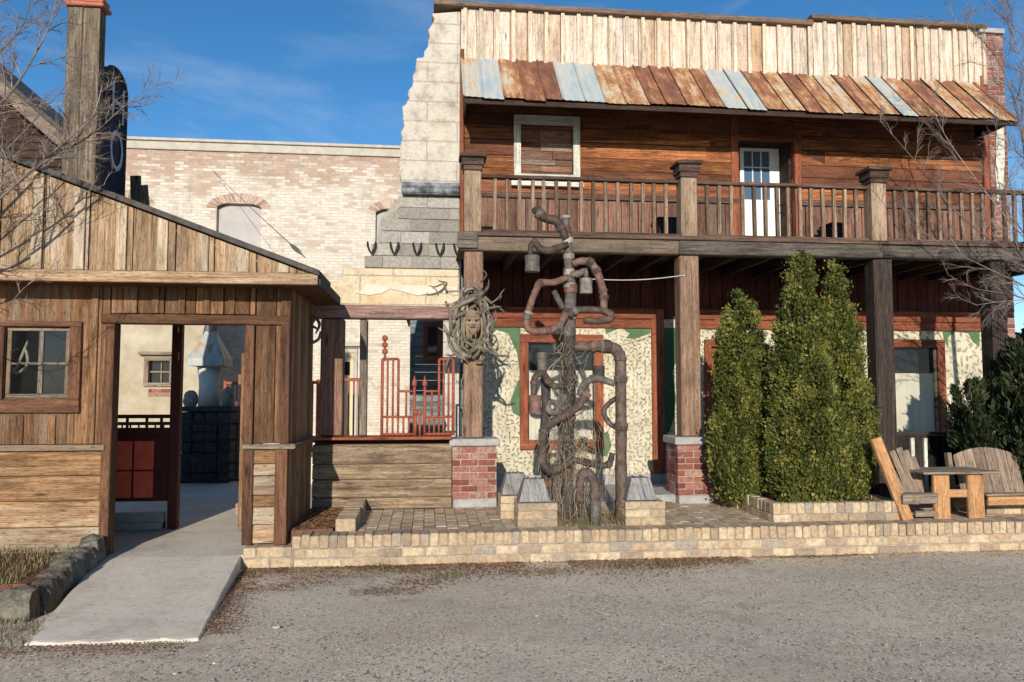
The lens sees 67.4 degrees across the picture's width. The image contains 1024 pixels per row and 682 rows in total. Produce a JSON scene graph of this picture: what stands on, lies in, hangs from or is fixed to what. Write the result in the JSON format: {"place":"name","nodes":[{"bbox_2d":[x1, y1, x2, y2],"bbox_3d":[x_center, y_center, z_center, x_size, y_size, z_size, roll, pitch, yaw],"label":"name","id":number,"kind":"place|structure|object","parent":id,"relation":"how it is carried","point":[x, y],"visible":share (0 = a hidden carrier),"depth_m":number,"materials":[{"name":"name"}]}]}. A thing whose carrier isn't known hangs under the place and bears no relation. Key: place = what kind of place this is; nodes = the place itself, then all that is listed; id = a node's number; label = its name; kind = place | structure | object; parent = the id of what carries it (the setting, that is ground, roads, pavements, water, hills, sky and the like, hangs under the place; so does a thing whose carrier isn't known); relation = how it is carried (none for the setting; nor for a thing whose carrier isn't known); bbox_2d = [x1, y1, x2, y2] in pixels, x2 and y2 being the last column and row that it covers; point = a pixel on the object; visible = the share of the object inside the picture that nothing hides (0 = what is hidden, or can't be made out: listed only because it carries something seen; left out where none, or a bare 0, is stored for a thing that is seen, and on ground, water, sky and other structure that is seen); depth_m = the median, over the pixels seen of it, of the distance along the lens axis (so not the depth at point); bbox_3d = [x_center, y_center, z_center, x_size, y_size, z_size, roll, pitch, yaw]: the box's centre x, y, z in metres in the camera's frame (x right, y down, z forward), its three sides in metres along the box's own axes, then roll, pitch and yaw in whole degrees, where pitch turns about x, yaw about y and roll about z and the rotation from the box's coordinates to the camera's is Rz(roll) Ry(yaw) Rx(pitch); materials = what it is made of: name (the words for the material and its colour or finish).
{"place":"outdoors","nodes":[
{"label":"outdoors","id":0,"kind":"place"},
{"bbox_2d":[0,544,76,590],"bbox_3d":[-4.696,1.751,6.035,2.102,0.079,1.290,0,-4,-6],"label":"grass","id":1,"kind":"structure","parent":0,"point":[36,565],"depth_m":6.25,"materials":[{"name":"plant"}]},
{"bbox_2d":[0,0,189,325],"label":"bare tree","id":2,"kind":"object","parent":1,"relation":"on","point":[44,160],"visible":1,"depth_m":6.09,"materials":[{"name":"brown plant"}]},
{"bbox_2d":[130,175,149,205],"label":"leaning planks","id":3,"kind":"object","parent":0,"point":[139,192],"visible":0.36,"depth_m":10.10,"materials":[{"name":"black wood"}]},
{"bbox_2d":[106,484,312,568],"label":"entrance floor","id":4,"kind":"structure","parent":0,"point":[208,521],"depth_m":8.03,"materials":[{"name":"concrete"}]},
{"bbox_2d":[118,421,239,481],"bbox_3d":[-5.201,1.719,11.714,2.710,1.010,0.070,0,-4,-6],"label":"deck railing","id":5,"kind":"object","parent":4,"relation":"on","point":[220,439],"visible":0.25,"depth_m":11.76,"materials":[{"name":"black metal"}]},
{"bbox_2d":[180,452,312,485],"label":"courtyard ground","id":6,"kind":"structure","parent":0,"point":[227,483],"depth_m":12.39,"materials":[{"name":"concrete"}]},
{"bbox_2d":[118,325,204,427],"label":"plaster house","id":7,"kind":"structure","parent":6,"relation":"on","point":[145,371],"depth_m":16.72,"materials":[{"name":"beige paint"}]},
{"bbox_2d":[138,351,171,385],"bbox_3d":[-7.661,0.612,16.741,0.885,0.757,0.210,0,-4,-6],"label":"window","id":8,"kind":"structure","parent":7,"relation":"in","point":[160,370],"depth_m":16.73,"materials":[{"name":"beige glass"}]},
{"bbox_2d":[180,325,240,482],"bbox_3d":[-5.037,0.381,12.905,0.874,3.909,0.853,0,-4,-6],"label":"forge","id":9,"kind":"object","parent":6,"relation":"on","point":[209,356],"visible":0.73,"depth_m":12.54,"materials":[{"name":"metal"}]},
{"bbox_2d":[223,381,240,449],"bbox_3d":[-5.192,1.489,14.452,0.476,1.481,0.070,0,-4,-6],"label":"courtyard railing","id":10,"kind":"object","parent":6,"relation":"on","point":[226,383],"visible":0.25,"depth_m":14.47,"materials":[{"name":"red metal"}]},
{"bbox_2d":[125,136,442,444],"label":"brick building","id":11,"kind":"structure","parent":6,"relation":"on","point":[324,208],"depth_m":20.72,"materials":[{"name":"beige brick"}]},
{"bbox_2d":[213,170,305,257],"bbox_3d":[-5.033,-2.702,14.134,0.043,4.544,13.852,2,-4,-25],"label":"guy wire","id":12,"kind":"object","parent":11,"relation":"attached to","point":[295,248],"visible":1,"depth_m":8.80,"materials":[{"name":"grey metal"}]},
{"bbox_2d":[344,341,359,434],"bbox_3d":[-4.404,1.416,20.482,0.925,2.800,0.220,0,-4,-6],"label":"door","id":13,"kind":"structure","parent":11,"relation":"in","point":[351,355],"depth_m":20.56,"materials":[{"name":"white wood"}]},
{"bbox_2d":[311,455,313,483],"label":"masonry plinth","id":14,"kind":"structure","parent":6,"relation":"on","point":[311,469],"depth_m":12.18,"materials":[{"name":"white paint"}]},
{"bbox_2d":[311,380,319,451],"bbox_3d":[-3.341,1.221,12.154,0.589,1.220,0.070,0,-4,-6],"label":"courtyard railing","id":15,"kind":"object","parent":14,"relation":"on","point":[317,382],"visible":0.2,"depth_m":12.17,"materials":[{"name":"red metal"}]},
{"bbox_2d":[343,378,358,434],"bbox_3d":[-2.606,1.203,12.236,0.537,1.267,0.070,0,-4,-6],"label":"courtyard railing","id":16,"kind":"object","parent":14,"relation":"on","point":[351,379],"visible":0.12,"depth_m":12.25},
{"bbox_2d":[330,12,460,436],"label":"ruined wall","id":17,"kind":"structure","parent":6,"relation":"on","point":[424,209],"depth_m":10.75,"materials":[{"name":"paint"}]},
{"bbox_2d":[367,241,376,253],"bbox_3d":[-1.938,-1.292,10.594,0.135,0.181,0.078,0,-4,-6],"label":"iron hook","id":18,"kind":"object","parent":17,"relation":"attached to","point":[374,247],"visible":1,"depth_m":10.57,"materials":[{"name":"black metal"}]},
{"bbox_2d":[389,242,398,253],"bbox_3d":[-1.628,-1.290,10.628,0.135,0.181,0.078,0,-4,-6],"label":"iron hook","id":19,"kind":"object","parent":17,"relation":"attached to","point":[391,248],"visible":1,"depth_m":10.60,"materials":[{"name":"black metal"}]},
{"bbox_2d":[412,242,421,254],"bbox_3d":[-1.317,-1.288,10.662,0.135,0.181,0.078,0,-4,-6],"label":"iron hook","id":20,"kind":"object","parent":17,"relation":"attached to","point":[419,249],"visible":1,"depth_m":10.63,"materials":[{"name":"black metal"}]},
{"bbox_2d":[435,243,444,254],"bbox_3d":[-1.004,-1.286,10.696,0.135,0.181,0.078,0,-4,-6],"label":"iron hook","id":21,"kind":"object","parent":17,"relation":"attached to","point":[442,249],"visible":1,"depth_m":10.67,"materials":[{"name":"black metal"}]},
{"bbox_2d":[407,320,442,434],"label":"annex building","id":22,"kind":"structure","parent":6,"relation":"on","point":[426,345],"depth_m":14.10,"materials":[{"name":"blue"}]},
{"bbox_2d":[423,322,441,360],"bbox_3d":[-1.459,0.008,14.119,0.350,0.718,0.041,0,-4,-6],"label":"window","id":23,"kind":"structure","parent":22,"relation":"in","point":[432,335],"depth_m":14.11,"materials":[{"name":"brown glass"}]},
{"bbox_2d":[0,550,1023,681],"bbox_3d":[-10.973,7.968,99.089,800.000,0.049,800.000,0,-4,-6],"label":"ground","id":24,"kind":"structure","parent":0,"point":[770,617],"depth_m":5.21,"materials":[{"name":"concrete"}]},
{"bbox_2d":[0,613,57,647],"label":"grass","id":25,"kind":"structure","parent":24,"relation":"on","point":[19,629],"depth_m":5.11,"materials":[{"name":"beige plant"}]},
{"bbox_2d":[0,63,63,171],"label":"log cabin","id":26,"kind":"object","parent":24,"relation":"on","point":[21,88],"visible":0.12,"depth_m":19.22,"materials":[{"name":"brown wood"}]},
{"bbox_2d":[0,533,105,622],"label":"stone edging","id":27,"kind":"object","parent":24,"relation":"on","point":[54,584],"visible":0.9,"depth_m":5.78,"materials":[{"name":"stone"}]},
{"bbox_2d":[62,0,111,186],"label":"timber chimney","id":28,"kind":"object","parent":24,"relation":"on","point":[89,36],"visible":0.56,"depth_m":8.93,"materials":[{"name":"brown wood"}]},
{"bbox_2d":[100,65,127,196],"bbox_3d":[-5.036,-1.124,9.556,0.125,4.668,0.722,0,-4,-6],"label":"blade sign","id":29,"kind":"object","parent":28,"relation":"attached to","point":[116,180],"visible":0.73,"depth_m":9.67,"materials":[{"name":"metal"}]},
{"bbox_2d":[24,555,240,645],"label":"ramp","id":30,"kind":"structure","parent":24,"relation":"on","point":[107,601],"depth_m":5.62,"materials":[{"name":"concrete"}]},
{"bbox_2d":[0,570,268,666],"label":"leaf litter","id":31,"kind":"object","parent":24,"relation":"on","point":[164,646],"visible":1,"depth_m":4.85,"materials":[{"name":"brown plant"}]},
{"bbox_2d":[0,150,340,555],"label":"entrance shed","id":32,"kind":"structure","parent":24,"relation":"on","point":[76,463],"depth_m":6.89,"materials":[{"name":"brown wood"}]},
{"bbox_2d":[12,341,28,373],"bbox_3d":[-4.493,0.149,6.997,0.197,0.301,0.049,0,-4,1],"label":"antler","id":33,"kind":"object","parent":32,"relation":"hanging from","point":[24,351],"visible":0.73,"depth_m":6.98,"materials":[{"name":"beige"}]},
{"bbox_2d":[0,321,82,412],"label":"window","id":34,"kind":"structure","parent":32,"relation":"in","point":[59,362],"depth_m":6.88,"materials":[{"name":"black wood"}]},
{"bbox_2d":[235,353,253,530],"bbox_3d":[-2.561,0.953,7.426,0.068,1.655,0.560,0,-4,-6],"label":"plank door","id":35,"kind":"structure","parent":32,"relation":"in","point":[238,506],"depth_m":7.14,"materials":[{"name":"brown wood"}]},
{"bbox_2d":[310,315,320,344],"bbox_3d":[-2.186,-0.152,8.386,0.215,0.486,0.123,0,-4,-6],"label":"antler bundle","id":36,"kind":"object","parent":32,"relation":"hanging from","point":[316,328],"visible":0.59,"depth_m":8.37,"materials":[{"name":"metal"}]},
{"bbox_2d":[232,558,744,599],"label":"leaf litter","id":37,"kind":"object","parent":24,"relation":"on","point":[417,581],"visible":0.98,"depth_m":6.48,"materials":[{"name":"brown plant"}]},
{"bbox_2d":[356,558,689,578],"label":"grass","id":38,"kind":"structure","parent":24,"relation":"on","point":[549,571],"depth_m":6.82,"materials":[{"name":"plant"}]},
{"bbox_2d":[496,484,720,504],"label":"porch floor","id":39,"kind":"structure","parent":24,"relation":"on","point":[662,493],"depth_m":9.53,"materials":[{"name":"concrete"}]},
{"bbox_2d":[869,432,959,492],"bbox_3d":[4.937,1.543,9.691,2.164,0.787,0.145,0,-4,-6],"label":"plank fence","id":40,"kind":"object","parent":39,"relation":"on","point":[930,449],"visible":0.22,"depth_m":9.69,"materials":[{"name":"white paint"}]},
{"bbox_2d":[238,549,1023,580],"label":"leaf litter","id":41,"kind":"object","parent":24,"relation":"on","point":[465,564],"visible":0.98,"depth_m":6.94,"materials":[{"name":"brown plant"}]},
{"bbox_2d":[243,517,1023,568],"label":"garden wall","id":42,"kind":"structure","parent":24,"relation":"on","point":[405,547],"depth_m":7.27,"materials":[{"name":"yellow brick"}]},
{"bbox_2d":[434,0,1023,507],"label":"saloon building","id":43,"kind":"structure","parent":24,"relation":"on","point":[750,152],"depth_m":10.99,"materials":[{"name":"wood"}]},
{"bbox_2d":[423,270,508,375],"bbox_3d":[-0.518,-0.201,8.782,1.003,1.236,0.196,0,-4,-6],"label":"antler cluster","id":44,"kind":"object","parent":43,"relation":"attached to","point":[473,322],"visible":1,"depth_m":8.79,"materials":[{"name":"brown wood"}]},
{"bbox_2d":[511,114,583,187],"bbox_3d":[0.498,-2.708,11.011,1.036,1.036,0.190,0,-4,-6],"label":"window","id":45,"kind":"structure","parent":43,"relation":"in","point":[538,151],"depth_m":11.03,"materials":[{"name":"white paint"}]},
{"bbox_2d":[520,334,603,449],"bbox_3d":[0.697,0.713,10.826,1.191,1.614,0.125,0,-4,-6],"label":"window","id":46,"kind":"structure","parent":43,"relation":"in","point":[530,344],"depth_m":10.82,"materials":[{"name":"brown glass"}]},
{"bbox_2d":[592,275,684,280],"bbox_3d":[1.444,-0.747,8.888,1.580,0.169,0.009,2,-4,-29],"label":"cable","id":47,"kind":"object","parent":43,"relation":"attached to","point":[646,279],"visible":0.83,"depth_m":8.98,"materials":[{"name":"grey metal"}]},
{"bbox_2d":[651,217,676,233],"bbox_3d":[2.160,-1.437,10.876,0.286,0.574,0.350,0,-4,-6],"label":"storage box","id":48,"kind":"object","parent":43,"relation":"on","point":[672,225],"visible":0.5,"depth_m":10.73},
{"bbox_2d":[704,339,747,433],"bbox_3d":[3.094,0.993,11.085,0.658,2.025,0.127,0,-4,-6],"label":"window","id":49,"kind":"structure","parent":43,"relation":"in","point":[708,350],"depth_m":11.04,"materials":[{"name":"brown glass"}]},
{"bbox_2d":[739,148,780,235],"bbox_3d":[3.835,-2.082,11.762,0.684,1.943,0.103,0,-4,-6],"label":"door","id":50,"kind":"structure","parent":43,"relation":"in","point":[761,165],"depth_m":11.80,"materials":[{"name":"white paint"}]},
{"bbox_2d":[819,222,847,237],"bbox_3d":[4.672,-1.410,11.153,0.271,0.556,0.350,0,-4,-6],"label":"storage box","id":51,"kind":"object","parent":43,"relation":"on","point":[839,229],"visible":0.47,"depth_m":11.01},
{"bbox_2d":[894,339,947,435],"bbox_3d":[5.981,0.765,11.407,0.950,1.576,0.125,0,-4,-6],"label":"window","id":52,"kind":"structure","parent":43,"relation":"in","point":[914,368],"depth_m":11.44,"materials":[{"name":"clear glass"}]},
{"bbox_2d":[1015,323,1023,383],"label":"spruce tree","id":53,"kind":"object","parent":24,"relation":"on","point":[1021,335],"visible":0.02,"depth_m":21.77,"materials":[{"name":"green plant"}]},
{"bbox_2d":[0,0,1023,332],"label":"sky","id":54,"kind":"structure","parent":0,"point":[313,71],"materials":[{"name":"blue"}]},
{"bbox_2d":[289,501,1023,542],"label":"patio","id":55,"kind":"structure","parent":0,"point":[383,520],"depth_m":8.06,"materials":[{"name":"beige brick"}]},
{"bbox_2d":[288,508,342,540],"bbox_3d":[-1.943,1.855,7.840,0.419,0.116,1.395,0,-4,-6],"label":"mulch bed","id":56,"kind":"object","parent":55,"relation":"on","point":[293,532],"visible":0.29,"depth_m":7.17,"materials":[{"name":"brown soil"}]},
{"bbox_2d":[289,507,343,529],"bbox_3d":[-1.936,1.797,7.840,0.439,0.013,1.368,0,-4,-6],"label":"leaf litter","id":57,"kind":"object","parent":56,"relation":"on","point":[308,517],"visible":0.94,"depth_m":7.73,"materials":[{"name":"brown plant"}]},
{"bbox_2d":[335,498,365,532],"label":"planter wall","id":58,"kind":"structure","parent":55,"relation":"on","point":[350,516],"depth_m":7.43,"materials":[{"name":"yellow brick"}]},
{"bbox_2d":[312,435,451,509],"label":"plank wall","id":59,"kind":"structure","parent":55,"relation":"on","point":[392,472],"depth_m":8.60,"materials":[{"name":"brown wood"}]},
{"bbox_2d":[314,304,458,435],"bbox_3d":[-1.444,0.339,8.801,1.671,1.492,0.266,0,-4,-6],"label":"timber gateway","id":60,"kind":"object","parent":59,"relation":"on","point":[332,366],"visible":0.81,"depth_m":8.66,"materials":[{"name":"brown wood"}]},
{"bbox_2d":[380,335,416,435],"bbox_3d":[-1.289,0.504,8.757,0.410,1.146,0.063,0,-4,-6],"label":"iron bed end","id":61,"kind":"object","parent":59,"relation":"on","point":[385,352],"visible":1,"depth_m":8.73,"materials":[{"name":"red metal"}]},
{"bbox_2d":[413,410,422,435],"bbox_3d":[-1.071,0.930,8.724,0.111,0.298,0.059,0,-4,-6],"label":"iron post pair","id":62,"kind":"object","parent":59,"relation":"on","point":[418,412],"visible":1,"depth_m":8.71},
{"bbox_2d":[422,358,454,435],"bbox_3d":[-0.842,0.636,8.798,0.371,0.887,0.059,0,-4,-6],"label":"iron bed end","id":63,"kind":"object","parent":59,"relation":"on","point":[443,416],"visible":1,"depth_m":8.79,"materials":[{"name":"red metal"}]},
{"bbox_2d":[498,492,516,518],"bbox_3d":[0.051,1.737,8.129,0.381,0.236,0.348,0,-4,-6],"label":"brick pedestal","id":64,"kind":"object","parent":55,"relation":"on","point":[505,506],"visible":0.41,"depth_m":7.95,"materials":[{"name":"beige brick"}]},
{"bbox_2d":[499,471,525,494],"bbox_3d":[0.031,1.497,8.144,0.308,0.229,0.247,0,-4,-6],"label":"stone footing","id":65,"kind":"object","parent":64,"relation":"on","point":[511,483],"visible":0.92,"depth_m":8.05,"materials":[{"name":"white stone"}]},
{"bbox_2d":[514,499,557,527],"bbox_3d":[0.229,1.703,7.607,0.395,0.236,0.347,0,-4,-6],"label":"brick pedestal","id":66,"kind":"object","parent":55,"relation":"on","point":[534,514],"visible":0.94,"depth_m":7.44,"materials":[{"name":"beige brick"}]},
{"bbox_2d":[516,476,549,501],"bbox_3d":[0.210,1.464,7.621,0.308,0.229,0.247,0,-4,-6],"label":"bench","id":67,"kind":"object","parent":66,"relation":"on","point":[532,489],"visible":1,"depth_m":7.52,"materials":[{"name":"white stone"}]},
{"bbox_2d":[523,205,627,525],"bbox_3d":[0.644,0.225,7.816,1.087,3.239,0.330,0,-4,-6],"label":"pipe sculpture","id":68,"kind":"object","parent":55,"relation":"on","point":[619,426],"visible":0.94,"depth_m":7.79,"materials":[{"name":"brown metal"}]},
{"bbox_2d":[524,311,615,523],"bbox_3d":[0.595,0.788,7.820,1.019,2.178,0.380,0,-4,-6],"label":"climbing vine","id":69,"kind":"object","parent":68,"relation":"attached to","point":[563,457],"visible":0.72,"depth_m":7.73,"materials":[{"name":"brown plant"}]},
{"bbox_2d":[536,510,624,527],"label":"grass","id":70,"kind":"structure","parent":55,"relation":"on","point":[611,516],"depth_m":7.63,"materials":[{"name":"plant"}]},
{"bbox_2d":[620,498,664,525],"bbox_3d":[1.296,1.711,7.726,0.406,0.236,0.346,0,-4,-6],"label":"brick pedestal","id":71,"kind":"object","parent":55,"relation":"on","point":[639,512],"visible":0.9,"depth_m":7.56,"materials":[{"name":"beige brick"}]},
{"bbox_2d":[623,475,656,499],"bbox_3d":[1.276,1.470,7.739,0.308,0.231,0.246,0,-4,-6],"label":"stone footing","id":72,"kind":"object","parent":71,"relation":"on","point":[639,487],"visible":0.97,"depth_m":7.64,"materials":[{"name":"white stone"}]},
{"bbox_2d":[727,486,900,521],"bbox_3d":[3.267,1.781,8.493,1.430,0.199,1.372,0,-4,-6],"label":"brick planter","id":73,"kind":"object","parent":55,"relation":"on","point":[767,506],"visible":0.62,"depth_m":7.84,"materials":[{"name":"beige brick"}]},
{"bbox_2d":[702,288,769,507],"bbox_3d":[2.569,0.634,8.796,0.881,2.540,0.856,0,-4,-6],"label":"arborvitae tree","id":74,"kind":"object","parent":73,"relation":"in","point":[734,454],"visible":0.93,"depth_m":8.55,"materials":[{"name":"green plant"}]},
{"bbox_2d":[757,249,853,502],"bbox_3d":[3.135,0.438,8.330,0.956,2.908,0.947,0,-4,-6],"label":"arborvitae tree","id":75,"kind":"object","parent":73,"relation":"in","point":[797,459],"visible":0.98,"depth_m":8.09,"materials":[{"name":"green plant"}]},
{"bbox_2d":[805,259,884,500],"bbox_3d":[3.631,0.460,8.504,0.863,2.808,0.872,-2,-4,28],"label":"arborvitae tree","id":76,"kind":"object","parent":73,"relation":"in","point":[850,356],"visible":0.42,"depth_m":8.29,"materials":[{"name":"green plant"}]},
{"bbox_2d":[870,437,1023,519],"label":"double chair","id":77,"kind":"object","parent":55,"relation":"on","point":[981,472],"visible":0.98,"depth_m":8.01,"materials":[{"name":"brown wood"}]},
{"bbox_2d":[930,485,1023,513],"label":"brick planter","id":78,"kind":"object","parent":55,"relation":"on","point":[1002,509],"visible":0.16,"depth_m":8.27,"materials":[{"name":"beige brick"}]},
{"bbox_2d":[878,0,1023,337],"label":"bare tree","id":79,"kind":"object","parent":78,"relation":"in","point":[1006,191],"visible":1,"depth_m":8.89,"materials":[{"name":"brown plant"}]},
{"bbox_2d":[940,374,1007,451],"bbox_3d":[5.509,1.123,9.088,0.678,1.470,0.689,0,-4,-6],"label":"juniper shrub","id":80,"kind":"object","parent":78,"relation":"in","point":[965,427],"visible":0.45,"depth_m":9.02,"materials":[{"name":"green plant"}]},
{"bbox_2d":[979,332,1023,483],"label":"juniper shrub","id":81,"kind":"object","parent":78,"relation":"in","point":[1007,389],"visible":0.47,"depth_m":8.85,"materials":[{"name":"green plant"}]}
]}

